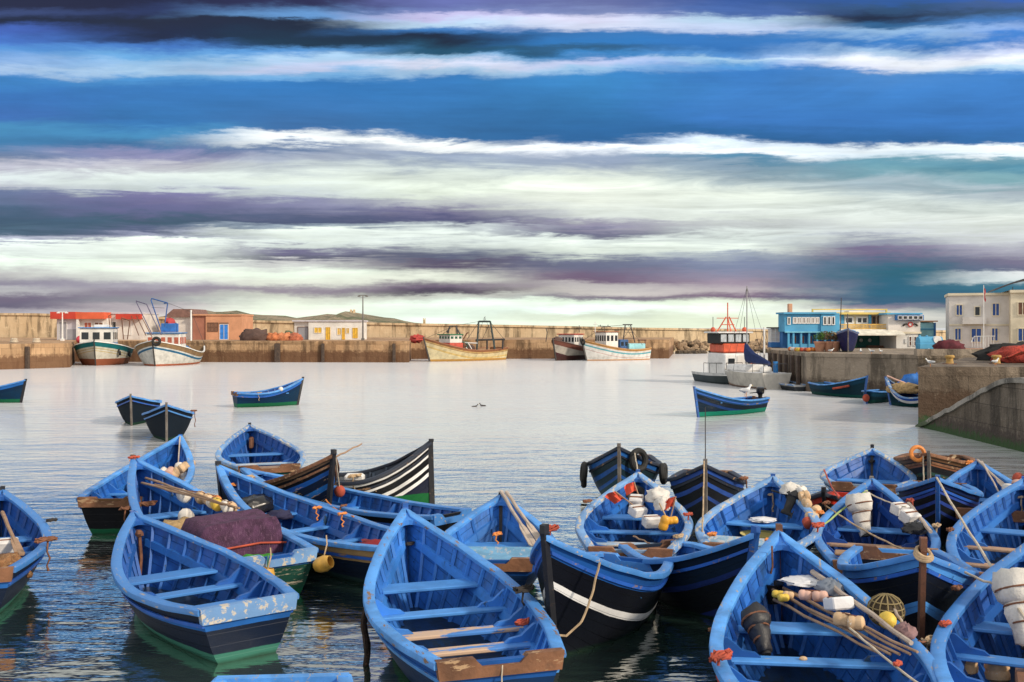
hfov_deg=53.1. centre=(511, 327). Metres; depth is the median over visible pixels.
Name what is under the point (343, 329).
door
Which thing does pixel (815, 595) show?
float bundle
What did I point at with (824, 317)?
window
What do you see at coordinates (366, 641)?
hanging mat
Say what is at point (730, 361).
window
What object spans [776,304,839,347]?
blue house
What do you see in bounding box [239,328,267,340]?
net heap
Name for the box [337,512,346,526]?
rope tangle
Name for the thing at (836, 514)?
green pole
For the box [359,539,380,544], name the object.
red cloth
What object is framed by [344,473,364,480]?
white box
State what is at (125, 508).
rope tangle
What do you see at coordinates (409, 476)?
rowing boat
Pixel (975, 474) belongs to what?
rowing boat
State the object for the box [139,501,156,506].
rope tangle
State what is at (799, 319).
window
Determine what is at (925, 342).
fuel tank
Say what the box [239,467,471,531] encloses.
rowing boat
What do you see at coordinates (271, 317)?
hill
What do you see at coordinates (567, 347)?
trawler
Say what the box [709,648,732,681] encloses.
rope tangle
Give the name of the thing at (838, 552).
stern plank
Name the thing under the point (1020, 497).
rope tangle
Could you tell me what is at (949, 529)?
rope tangle
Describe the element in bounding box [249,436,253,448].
wooden block
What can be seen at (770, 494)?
rope tangle
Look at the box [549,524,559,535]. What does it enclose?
rope tangle
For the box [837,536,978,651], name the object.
rowing boat
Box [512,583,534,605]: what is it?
rope tangle
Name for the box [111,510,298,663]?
rowing boat
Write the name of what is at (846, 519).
mooring rope
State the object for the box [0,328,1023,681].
harbour water
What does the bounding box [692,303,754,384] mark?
rescue launch
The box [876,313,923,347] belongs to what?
building
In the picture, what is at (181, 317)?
harbour shed
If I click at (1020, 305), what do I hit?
window
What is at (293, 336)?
net heap
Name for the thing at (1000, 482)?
oar
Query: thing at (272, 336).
net heap
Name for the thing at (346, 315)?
hill
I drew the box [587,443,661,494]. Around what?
rowing boat
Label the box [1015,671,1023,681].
wooden box
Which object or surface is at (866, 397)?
red fender
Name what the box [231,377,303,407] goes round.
rowing boat
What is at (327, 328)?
door
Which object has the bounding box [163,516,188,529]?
tan net
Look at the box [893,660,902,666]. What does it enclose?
rope tangle
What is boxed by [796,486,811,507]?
float bundle
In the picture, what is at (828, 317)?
window
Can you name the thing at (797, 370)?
timber fender
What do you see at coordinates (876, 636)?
thin pole
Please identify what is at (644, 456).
tyre fender
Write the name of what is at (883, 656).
mooring rope
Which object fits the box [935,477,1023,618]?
mooring rope
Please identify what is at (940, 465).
rowing boat
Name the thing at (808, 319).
window
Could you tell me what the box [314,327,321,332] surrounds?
window
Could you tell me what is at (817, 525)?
rope tangle
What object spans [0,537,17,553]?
carton
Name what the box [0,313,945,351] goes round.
breakwater wall
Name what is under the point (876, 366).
quay
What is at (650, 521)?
carton
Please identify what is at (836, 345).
plant pot
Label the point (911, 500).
rope tangle
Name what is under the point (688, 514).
rope tangle
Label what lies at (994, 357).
bollard
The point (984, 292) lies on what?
flagpole
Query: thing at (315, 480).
rowing boat
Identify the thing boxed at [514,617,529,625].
rope tangle
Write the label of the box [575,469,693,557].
rowing boat
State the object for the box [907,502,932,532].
long pole
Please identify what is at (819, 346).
plant pot
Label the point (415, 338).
net heap
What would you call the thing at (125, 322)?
door
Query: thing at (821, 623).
thin pole
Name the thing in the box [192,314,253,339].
harbour store
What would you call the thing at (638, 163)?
sky
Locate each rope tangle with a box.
[34,536,57,570]
[46,518,57,521]
[118,506,129,521]
[128,455,139,459]
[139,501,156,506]
[312,506,321,520]
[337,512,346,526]
[347,473,361,488]
[405,541,414,545]
[492,531,501,543]
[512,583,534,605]
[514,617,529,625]
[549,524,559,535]
[583,499,592,503]
[673,533,683,538]
[683,512,692,519]
[707,531,716,536]
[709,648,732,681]
[739,476,747,487]
[768,493,773,511]
[811,522,824,531]
[822,500,829,510]
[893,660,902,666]
[906,498,913,504]
[921,635,932,649]
[932,523,940,531]
[938,619,951,626]
[946,527,954,531]
[951,584,962,590]
[1018,496,1022,510]
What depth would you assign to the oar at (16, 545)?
17.13 m
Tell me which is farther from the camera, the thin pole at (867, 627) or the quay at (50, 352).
the quay at (50, 352)
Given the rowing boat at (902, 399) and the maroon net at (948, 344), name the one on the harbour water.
the rowing boat at (902, 399)
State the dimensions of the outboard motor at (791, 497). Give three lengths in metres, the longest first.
0.666 x 0.572 x 0.255 m
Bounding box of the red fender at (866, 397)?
[863,394,869,401]
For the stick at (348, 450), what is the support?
on the rowing boat at (315, 480)
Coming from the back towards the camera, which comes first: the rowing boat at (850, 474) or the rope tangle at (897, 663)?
the rowing boat at (850, 474)
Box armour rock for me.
[673,339,770,353]
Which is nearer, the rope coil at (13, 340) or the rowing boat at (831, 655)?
the rowing boat at (831, 655)
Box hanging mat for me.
[360,607,370,665]
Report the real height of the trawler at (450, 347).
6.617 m
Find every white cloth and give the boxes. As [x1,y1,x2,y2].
[749,516,776,522]
[779,575,819,587]
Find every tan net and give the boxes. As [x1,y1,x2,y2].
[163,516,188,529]
[886,382,917,393]
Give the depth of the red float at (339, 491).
21.77 m
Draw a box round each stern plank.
[698,534,764,546]
[835,550,845,555]
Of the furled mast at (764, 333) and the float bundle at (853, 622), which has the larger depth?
the furled mast at (764, 333)
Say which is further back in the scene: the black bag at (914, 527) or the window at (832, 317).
the window at (832, 317)
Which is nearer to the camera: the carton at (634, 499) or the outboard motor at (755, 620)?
the outboard motor at (755, 620)
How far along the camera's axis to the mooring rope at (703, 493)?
19.82 m
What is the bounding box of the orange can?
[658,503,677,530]
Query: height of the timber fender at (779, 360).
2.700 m
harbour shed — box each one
[50,312,111,339]
[111,312,159,339]
[164,309,207,339]
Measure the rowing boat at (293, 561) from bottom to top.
1.862 m
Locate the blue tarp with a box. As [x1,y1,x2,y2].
[897,372,917,383]
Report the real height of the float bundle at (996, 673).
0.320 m
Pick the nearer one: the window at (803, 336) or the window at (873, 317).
the window at (803, 336)
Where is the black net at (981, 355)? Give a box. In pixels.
[971,341,1023,360]
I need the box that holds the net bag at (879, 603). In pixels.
[867,593,905,625]
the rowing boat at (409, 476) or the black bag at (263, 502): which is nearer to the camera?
the black bag at (263, 502)
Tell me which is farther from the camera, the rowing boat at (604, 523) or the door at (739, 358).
the door at (739, 358)
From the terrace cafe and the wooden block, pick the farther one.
the terrace cafe
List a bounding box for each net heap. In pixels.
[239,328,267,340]
[266,332,278,340]
[277,332,289,340]
[288,332,302,340]
[410,334,424,342]
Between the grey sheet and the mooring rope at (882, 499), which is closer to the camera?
the grey sheet
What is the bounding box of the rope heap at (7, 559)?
[0,551,34,577]
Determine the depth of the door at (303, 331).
140.37 m
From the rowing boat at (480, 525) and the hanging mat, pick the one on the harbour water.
the rowing boat at (480, 525)
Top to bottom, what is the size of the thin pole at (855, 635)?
0.057 m
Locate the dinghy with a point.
(791, 386)
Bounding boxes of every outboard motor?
[741,601,772,655]
[751,387,763,398]
[771,486,798,517]
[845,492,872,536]
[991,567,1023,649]
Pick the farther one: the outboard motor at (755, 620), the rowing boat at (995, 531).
the rowing boat at (995, 531)
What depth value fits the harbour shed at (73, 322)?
136.95 m
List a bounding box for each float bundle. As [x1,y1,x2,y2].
[161,461,195,479]
[176,489,237,511]
[772,590,793,601]
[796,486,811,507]
[798,589,827,601]
[802,505,821,528]
[833,612,864,630]
[965,661,1023,681]
[1002,473,1023,488]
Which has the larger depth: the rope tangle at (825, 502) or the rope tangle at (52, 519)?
the rope tangle at (825, 502)
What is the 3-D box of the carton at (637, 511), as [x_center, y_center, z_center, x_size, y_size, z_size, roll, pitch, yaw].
[2.393,3.500,19.494,0.300,0.231,0.271,0,0,-34]
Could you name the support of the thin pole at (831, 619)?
on the rowing boat at (831, 655)
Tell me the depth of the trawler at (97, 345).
116.75 m
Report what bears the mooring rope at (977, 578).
attached to the bundle at (1007, 587)
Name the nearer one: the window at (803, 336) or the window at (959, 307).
the window at (959, 307)
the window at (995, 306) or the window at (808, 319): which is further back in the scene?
the window at (808, 319)
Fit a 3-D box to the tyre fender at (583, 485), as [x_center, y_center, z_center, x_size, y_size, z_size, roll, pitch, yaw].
[1.829,3.820,26.076,0.148,0.543,0.543,0,0,3]
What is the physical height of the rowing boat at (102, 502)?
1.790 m
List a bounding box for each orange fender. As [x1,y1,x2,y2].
[264,548,274,574]
[313,535,333,572]
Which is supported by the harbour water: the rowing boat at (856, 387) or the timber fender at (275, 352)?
the rowing boat at (856, 387)
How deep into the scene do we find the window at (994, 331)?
81.56 m
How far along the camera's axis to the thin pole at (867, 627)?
11.27 m
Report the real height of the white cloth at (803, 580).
0.083 m
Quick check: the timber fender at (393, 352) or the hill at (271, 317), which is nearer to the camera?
the timber fender at (393, 352)
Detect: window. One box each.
[84,322,91,326]
[207,322,217,331]
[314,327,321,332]
[728,358,734,363]
[787,317,790,324]
[797,317,801,323]
[799,335,804,343]
[806,317,810,323]
[807,335,812,343]
[823,316,826,324]
[827,316,830,324]
[831,316,834,324]
[844,317,853,323]
[856,317,867,323]
[872,316,875,323]
[954,328,961,340]
[956,304,962,315]
[974,306,980,315]
[991,328,998,340]
[992,303,999,315]
[1017,302,1023,314]
[1017,328,1023,341]
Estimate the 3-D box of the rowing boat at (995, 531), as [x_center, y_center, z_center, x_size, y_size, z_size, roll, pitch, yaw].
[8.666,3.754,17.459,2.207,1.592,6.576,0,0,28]
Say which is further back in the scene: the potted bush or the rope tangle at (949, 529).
the potted bush
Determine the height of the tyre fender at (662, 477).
0.541 m
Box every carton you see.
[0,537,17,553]
[628,504,647,517]
[629,494,643,505]
[642,514,660,528]
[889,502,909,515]
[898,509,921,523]
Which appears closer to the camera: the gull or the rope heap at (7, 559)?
the rope heap at (7, 559)
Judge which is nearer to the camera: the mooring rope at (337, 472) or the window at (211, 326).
the mooring rope at (337, 472)
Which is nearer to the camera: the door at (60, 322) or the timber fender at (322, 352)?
the timber fender at (322, 352)
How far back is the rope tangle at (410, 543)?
15.60 m
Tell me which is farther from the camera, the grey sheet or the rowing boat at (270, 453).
the rowing boat at (270, 453)
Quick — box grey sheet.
[814,577,845,595]
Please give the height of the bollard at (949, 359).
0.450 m
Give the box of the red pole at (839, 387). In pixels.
[832,385,849,389]
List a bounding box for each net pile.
[181,509,286,555]
[987,344,1023,362]
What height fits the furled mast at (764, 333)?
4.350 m
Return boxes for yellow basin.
[740,530,773,537]
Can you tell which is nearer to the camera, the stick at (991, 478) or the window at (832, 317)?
the stick at (991, 478)
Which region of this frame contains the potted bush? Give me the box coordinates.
[813,331,837,340]
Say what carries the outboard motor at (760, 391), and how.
attached to the rowing boat at (714, 404)
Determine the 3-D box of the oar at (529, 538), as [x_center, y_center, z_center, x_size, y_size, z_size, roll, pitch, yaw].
[0.081,3.336,17.989,0.150,0.735,1.554,0,0,-22]
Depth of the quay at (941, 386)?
45.00 m
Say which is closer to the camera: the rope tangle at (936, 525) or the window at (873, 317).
the rope tangle at (936, 525)
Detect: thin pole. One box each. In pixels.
[771,588,900,655]
[773,598,877,653]
[782,587,910,654]
[789,599,890,655]
[793,592,918,652]
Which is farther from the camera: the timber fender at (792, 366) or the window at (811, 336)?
the window at (811, 336)
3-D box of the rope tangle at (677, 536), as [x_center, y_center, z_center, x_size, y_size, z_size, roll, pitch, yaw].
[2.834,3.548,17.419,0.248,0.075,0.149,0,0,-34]
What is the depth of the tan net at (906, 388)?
55.61 m
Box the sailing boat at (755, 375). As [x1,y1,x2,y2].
[725,286,791,389]
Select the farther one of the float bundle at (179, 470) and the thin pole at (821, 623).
the float bundle at (179, 470)
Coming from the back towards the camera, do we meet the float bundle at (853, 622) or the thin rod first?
the thin rod
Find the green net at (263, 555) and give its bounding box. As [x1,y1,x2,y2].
[243,553,272,556]
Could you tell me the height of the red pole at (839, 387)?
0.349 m
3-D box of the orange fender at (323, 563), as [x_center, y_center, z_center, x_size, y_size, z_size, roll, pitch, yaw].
[-3.023,3.656,16.428,0.296,0.566,0.338,0,0,-41]
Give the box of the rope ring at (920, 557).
[913,545,933,562]
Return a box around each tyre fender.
[580,461,587,482]
[581,480,586,487]
[629,448,647,471]
[659,463,666,484]
[664,463,667,482]
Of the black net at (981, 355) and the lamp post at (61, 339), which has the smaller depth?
the black net at (981, 355)
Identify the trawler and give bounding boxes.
[73,314,133,365]
[131,298,204,365]
[423,319,508,361]
[546,325,584,360]
[580,321,651,360]
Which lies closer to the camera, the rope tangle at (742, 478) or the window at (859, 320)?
the rope tangle at (742, 478)
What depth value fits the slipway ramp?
37.59 m
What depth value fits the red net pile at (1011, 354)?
49.74 m
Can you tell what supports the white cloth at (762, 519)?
on the rowing boat at (731, 516)
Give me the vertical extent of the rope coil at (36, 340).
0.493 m
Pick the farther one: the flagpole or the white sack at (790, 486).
the flagpole
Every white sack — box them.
[645,486,669,502]
[653,495,669,510]
[779,481,799,494]
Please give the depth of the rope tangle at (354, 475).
23.67 m
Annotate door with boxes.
[59,321,66,338]
[123,320,131,334]
[219,324,227,339]
[297,327,307,339]
[326,327,329,339]
[342,328,344,338]
[353,328,357,337]
[737,356,742,363]
[908,336,911,345]
[971,328,981,342]
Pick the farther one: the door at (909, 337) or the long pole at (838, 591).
the door at (909, 337)
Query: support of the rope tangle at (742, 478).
attached to the rowing boat at (720, 486)
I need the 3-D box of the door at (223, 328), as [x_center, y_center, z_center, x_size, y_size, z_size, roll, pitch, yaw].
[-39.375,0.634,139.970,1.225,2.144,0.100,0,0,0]
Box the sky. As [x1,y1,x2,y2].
[0,0,1023,327]
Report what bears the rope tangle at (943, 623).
attached to the rowing boat at (978, 630)
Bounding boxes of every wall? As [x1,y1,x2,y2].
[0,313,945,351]
[914,349,981,355]
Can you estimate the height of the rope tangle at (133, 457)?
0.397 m
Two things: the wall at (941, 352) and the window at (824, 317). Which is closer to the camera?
the wall at (941, 352)
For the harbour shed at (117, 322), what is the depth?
139.00 m
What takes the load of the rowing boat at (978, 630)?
on the harbour water
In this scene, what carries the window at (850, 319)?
in the terrace cafe
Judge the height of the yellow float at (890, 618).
0.201 m
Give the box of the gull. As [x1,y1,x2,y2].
[739,384,752,396]
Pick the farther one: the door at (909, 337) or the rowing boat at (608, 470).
the door at (909, 337)
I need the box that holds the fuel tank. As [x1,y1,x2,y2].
[915,335,942,348]
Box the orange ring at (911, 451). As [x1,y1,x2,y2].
[909,445,925,461]
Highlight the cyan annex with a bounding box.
[918,321,937,335]
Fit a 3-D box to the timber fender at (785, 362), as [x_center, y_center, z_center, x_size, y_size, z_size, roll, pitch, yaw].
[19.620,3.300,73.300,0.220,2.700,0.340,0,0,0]
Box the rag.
[892,621,917,639]
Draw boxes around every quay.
[0,337,673,369]
[770,347,974,391]
[917,357,1023,422]
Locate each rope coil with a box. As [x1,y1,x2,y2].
[10,338,17,342]
[32,338,40,342]
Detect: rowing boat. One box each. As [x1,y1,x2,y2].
[0,379,26,402]
[0,486,51,612]
[76,434,194,533]
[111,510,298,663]
[115,394,161,425]
[127,454,318,593]
[142,402,194,441]
[211,672,352,681]
[215,422,305,474]
[215,461,389,584]
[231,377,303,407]
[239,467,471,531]
[263,449,339,503]
[334,439,434,503]
[363,502,566,681]
[445,492,554,585]
[530,523,673,654]
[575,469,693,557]
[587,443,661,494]
[618,525,760,618]
[667,459,747,522]
[693,386,769,416]
[695,473,822,550]
[709,523,936,681]
[808,375,868,397]
[810,487,847,518]
[813,476,940,573]
[820,444,916,496]
[836,314,858,351]
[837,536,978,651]
[861,389,888,403]
[884,376,917,406]
[893,450,974,480]
[895,475,983,546]
[930,543,1023,681]
[946,459,1023,529]
[946,476,1023,581]
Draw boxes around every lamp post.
[57,312,67,340]
[358,295,367,339]
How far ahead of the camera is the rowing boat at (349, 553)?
19.59 m
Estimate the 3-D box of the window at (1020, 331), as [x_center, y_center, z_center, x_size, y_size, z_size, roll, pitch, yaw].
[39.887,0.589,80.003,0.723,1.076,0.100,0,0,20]
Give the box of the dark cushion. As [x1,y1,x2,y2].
[266,509,293,519]
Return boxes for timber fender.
[25,347,29,368]
[274,344,276,361]
[277,344,279,361]
[321,344,324,361]
[392,344,395,361]
[768,353,771,367]
[773,353,776,360]
[778,354,781,371]
[784,354,787,372]
[790,355,793,380]
[796,356,799,384]
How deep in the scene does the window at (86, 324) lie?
137.29 m
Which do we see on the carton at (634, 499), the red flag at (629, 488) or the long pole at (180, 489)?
the red flag at (629, 488)
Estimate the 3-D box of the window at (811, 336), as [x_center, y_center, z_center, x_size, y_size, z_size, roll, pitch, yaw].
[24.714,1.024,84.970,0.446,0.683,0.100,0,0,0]
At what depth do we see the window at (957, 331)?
82.50 m
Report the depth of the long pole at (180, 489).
19.49 m
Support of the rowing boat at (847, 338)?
on the quay at (876, 366)
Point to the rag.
(908, 630)
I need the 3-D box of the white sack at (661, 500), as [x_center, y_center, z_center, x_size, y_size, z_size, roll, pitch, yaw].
[2.826,3.317,19.376,0.322,0.275,0.321,0,0,-43]
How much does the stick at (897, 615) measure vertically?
0.143 m
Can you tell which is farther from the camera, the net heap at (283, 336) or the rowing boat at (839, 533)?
the net heap at (283, 336)
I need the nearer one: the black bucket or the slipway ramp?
the black bucket
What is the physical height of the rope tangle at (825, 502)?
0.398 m
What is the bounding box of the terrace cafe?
[812,309,904,347]
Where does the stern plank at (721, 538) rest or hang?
on the rowing boat at (731, 516)
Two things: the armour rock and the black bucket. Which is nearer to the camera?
the black bucket
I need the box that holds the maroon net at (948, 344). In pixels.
[932,339,965,348]
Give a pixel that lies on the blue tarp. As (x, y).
(911, 378)
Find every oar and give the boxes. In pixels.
[0,511,24,555]
[499,490,535,545]
[505,491,539,540]
[976,459,1003,486]
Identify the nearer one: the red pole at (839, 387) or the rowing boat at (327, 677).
the rowing boat at (327, 677)
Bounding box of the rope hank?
[135,530,143,574]
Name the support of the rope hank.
hanging from the rowing boat at (198, 596)
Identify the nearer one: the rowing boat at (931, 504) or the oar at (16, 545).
the oar at (16, 545)
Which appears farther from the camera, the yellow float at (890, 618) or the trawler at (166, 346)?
the trawler at (166, 346)
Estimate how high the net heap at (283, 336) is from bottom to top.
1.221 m
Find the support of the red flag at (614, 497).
on the carton at (637, 511)
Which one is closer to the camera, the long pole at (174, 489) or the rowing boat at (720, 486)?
the long pole at (174, 489)
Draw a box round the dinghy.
[779,381,805,390]
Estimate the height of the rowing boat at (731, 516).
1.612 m
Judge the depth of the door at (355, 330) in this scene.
140.00 m
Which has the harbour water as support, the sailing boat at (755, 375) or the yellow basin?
the sailing boat at (755, 375)
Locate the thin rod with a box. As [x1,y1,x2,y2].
[705,407,705,458]
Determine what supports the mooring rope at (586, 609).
hanging from the rowing boat at (626, 596)
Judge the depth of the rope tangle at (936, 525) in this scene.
17.88 m
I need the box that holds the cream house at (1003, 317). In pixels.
[944,279,1023,348]
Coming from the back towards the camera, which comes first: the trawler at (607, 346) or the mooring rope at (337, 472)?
the trawler at (607, 346)
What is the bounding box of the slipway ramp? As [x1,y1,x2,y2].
[915,377,1023,451]
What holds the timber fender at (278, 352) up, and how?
attached to the quay at (50, 352)
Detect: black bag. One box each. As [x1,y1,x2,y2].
[241,494,273,511]
[900,520,927,534]
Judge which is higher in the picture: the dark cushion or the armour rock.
the armour rock
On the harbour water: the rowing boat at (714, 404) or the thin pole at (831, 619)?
the rowing boat at (714, 404)
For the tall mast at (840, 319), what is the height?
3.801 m
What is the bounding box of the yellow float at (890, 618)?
[879,611,896,629]
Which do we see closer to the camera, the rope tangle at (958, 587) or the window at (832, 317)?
the rope tangle at (958, 587)
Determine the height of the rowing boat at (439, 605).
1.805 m
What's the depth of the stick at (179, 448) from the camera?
25.56 m
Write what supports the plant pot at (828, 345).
on the quay at (876, 366)
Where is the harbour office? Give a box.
[292,320,367,339]
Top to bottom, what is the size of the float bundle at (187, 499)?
0.242 m
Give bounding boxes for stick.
[178,436,180,461]
[336,443,361,456]
[893,608,902,621]
[981,461,998,491]
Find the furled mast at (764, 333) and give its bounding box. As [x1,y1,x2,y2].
[757,327,772,365]
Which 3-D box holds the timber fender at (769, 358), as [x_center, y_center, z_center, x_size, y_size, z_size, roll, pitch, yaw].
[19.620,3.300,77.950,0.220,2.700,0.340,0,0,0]
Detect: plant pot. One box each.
[814,341,825,351]
[824,341,832,351]
[832,341,839,351]
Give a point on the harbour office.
(329, 329)
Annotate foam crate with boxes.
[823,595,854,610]
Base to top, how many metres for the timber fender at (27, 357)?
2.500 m
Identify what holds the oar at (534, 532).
in the rowing boat at (480, 525)
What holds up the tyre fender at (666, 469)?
hanging from the rowing boat at (608, 470)
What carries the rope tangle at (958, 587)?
attached to the rowing boat at (978, 630)
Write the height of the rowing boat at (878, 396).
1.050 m
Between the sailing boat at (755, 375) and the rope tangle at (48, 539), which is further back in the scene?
the sailing boat at (755, 375)
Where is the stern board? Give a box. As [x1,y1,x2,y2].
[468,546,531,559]
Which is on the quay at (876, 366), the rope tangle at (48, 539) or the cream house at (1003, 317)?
the cream house at (1003, 317)
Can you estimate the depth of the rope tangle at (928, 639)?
11.49 m
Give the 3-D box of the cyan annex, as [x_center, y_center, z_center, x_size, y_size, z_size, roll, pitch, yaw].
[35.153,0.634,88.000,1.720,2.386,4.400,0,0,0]
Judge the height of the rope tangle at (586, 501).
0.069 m
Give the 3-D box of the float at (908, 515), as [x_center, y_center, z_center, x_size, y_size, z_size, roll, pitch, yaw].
[7.088,3.380,18.244,0.300,0.262,0.283,0,0,-29]
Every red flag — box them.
[605,491,632,504]
[624,482,638,494]
[664,496,675,516]
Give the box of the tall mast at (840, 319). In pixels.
[839,298,841,350]
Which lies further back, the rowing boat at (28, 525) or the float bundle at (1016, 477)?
the float bundle at (1016, 477)
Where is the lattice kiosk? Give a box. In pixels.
[766,327,779,347]
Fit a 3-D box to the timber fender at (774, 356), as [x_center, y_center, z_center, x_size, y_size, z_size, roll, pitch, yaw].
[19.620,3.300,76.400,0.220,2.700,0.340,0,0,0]
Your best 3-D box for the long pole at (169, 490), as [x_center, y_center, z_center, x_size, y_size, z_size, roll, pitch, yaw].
[-6.201,3.197,19.548,3.494,0.140,0.046,0,0,42]
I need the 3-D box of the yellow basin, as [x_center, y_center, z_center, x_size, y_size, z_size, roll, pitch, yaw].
[4.641,3.985,19.098,0.770,0.270,0.770,0,0,0]
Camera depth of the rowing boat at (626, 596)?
13.53 m
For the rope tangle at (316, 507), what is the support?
attached to the rowing boat at (349, 553)
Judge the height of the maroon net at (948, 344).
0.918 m
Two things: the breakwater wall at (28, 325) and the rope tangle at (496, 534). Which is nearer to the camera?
the rope tangle at (496, 534)
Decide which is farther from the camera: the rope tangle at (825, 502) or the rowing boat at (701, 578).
the rope tangle at (825, 502)
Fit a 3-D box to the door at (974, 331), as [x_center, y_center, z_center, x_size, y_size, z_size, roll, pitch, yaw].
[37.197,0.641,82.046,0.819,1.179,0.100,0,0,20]
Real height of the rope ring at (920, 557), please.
0.188 m
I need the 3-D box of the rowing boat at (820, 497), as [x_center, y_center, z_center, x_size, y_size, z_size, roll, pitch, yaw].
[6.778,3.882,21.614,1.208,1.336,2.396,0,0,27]
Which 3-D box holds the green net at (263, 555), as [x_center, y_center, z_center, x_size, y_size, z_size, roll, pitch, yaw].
[-4.175,3.911,16.675,1.520,0.467,0.913,0,0,-41]
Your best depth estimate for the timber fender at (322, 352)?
125.29 m
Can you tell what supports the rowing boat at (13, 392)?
on the harbour water
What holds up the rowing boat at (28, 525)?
on the harbour water
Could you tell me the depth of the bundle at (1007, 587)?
12.08 m
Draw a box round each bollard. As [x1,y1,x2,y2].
[942,355,955,363]
[989,355,1003,363]
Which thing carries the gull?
on the rowing boat at (714, 404)
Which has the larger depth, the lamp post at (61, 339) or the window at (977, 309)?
the lamp post at (61, 339)
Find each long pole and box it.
[141,482,239,508]
[145,477,236,507]
[154,484,236,506]
[810,569,913,644]
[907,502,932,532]
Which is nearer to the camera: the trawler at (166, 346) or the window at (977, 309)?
the window at (977, 309)
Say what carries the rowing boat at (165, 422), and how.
on the harbour water
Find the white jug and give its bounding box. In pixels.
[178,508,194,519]
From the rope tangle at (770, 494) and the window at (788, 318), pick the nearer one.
the rope tangle at (770, 494)
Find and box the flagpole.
[983,285,985,348]
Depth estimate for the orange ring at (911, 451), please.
24.43 m
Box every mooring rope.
[336,458,339,485]
[560,562,600,636]
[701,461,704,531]
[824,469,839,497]
[824,505,902,548]
[849,627,917,681]
[864,490,905,506]
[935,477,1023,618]
[964,571,991,583]
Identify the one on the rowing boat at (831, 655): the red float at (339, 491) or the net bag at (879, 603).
the net bag at (879, 603)
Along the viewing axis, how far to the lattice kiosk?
86.10 m
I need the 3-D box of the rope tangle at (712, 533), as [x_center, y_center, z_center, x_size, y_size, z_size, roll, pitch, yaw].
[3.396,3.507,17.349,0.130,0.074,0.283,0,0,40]
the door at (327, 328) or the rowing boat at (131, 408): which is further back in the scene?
the door at (327, 328)
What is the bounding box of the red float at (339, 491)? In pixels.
[334,485,344,496]
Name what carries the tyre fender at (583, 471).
hanging from the rowing boat at (608, 470)
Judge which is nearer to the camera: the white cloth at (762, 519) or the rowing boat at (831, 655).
the rowing boat at (831, 655)
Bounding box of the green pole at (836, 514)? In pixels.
[825,490,867,523]
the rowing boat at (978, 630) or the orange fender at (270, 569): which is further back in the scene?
the orange fender at (270, 569)
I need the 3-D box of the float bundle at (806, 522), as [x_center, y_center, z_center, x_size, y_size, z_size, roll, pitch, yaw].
[5.550,3.508,18.931,0.258,0.360,0.731,0,0,36]
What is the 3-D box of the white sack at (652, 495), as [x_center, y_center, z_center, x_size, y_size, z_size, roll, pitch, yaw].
[2.798,3.208,19.684,0.488,0.312,0.507,0,0,0]
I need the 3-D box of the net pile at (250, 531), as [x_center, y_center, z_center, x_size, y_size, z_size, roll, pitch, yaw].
[-4.816,3.834,17.623,1.670,1.238,1.106,0,0,-39]
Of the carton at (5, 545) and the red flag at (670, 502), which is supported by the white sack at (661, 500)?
the red flag at (670, 502)
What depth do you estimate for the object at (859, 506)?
18.84 m
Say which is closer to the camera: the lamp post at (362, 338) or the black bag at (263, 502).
the black bag at (263, 502)
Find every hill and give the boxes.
[161,310,304,320]
[300,311,413,322]
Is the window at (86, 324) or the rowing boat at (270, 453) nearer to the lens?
the rowing boat at (270, 453)

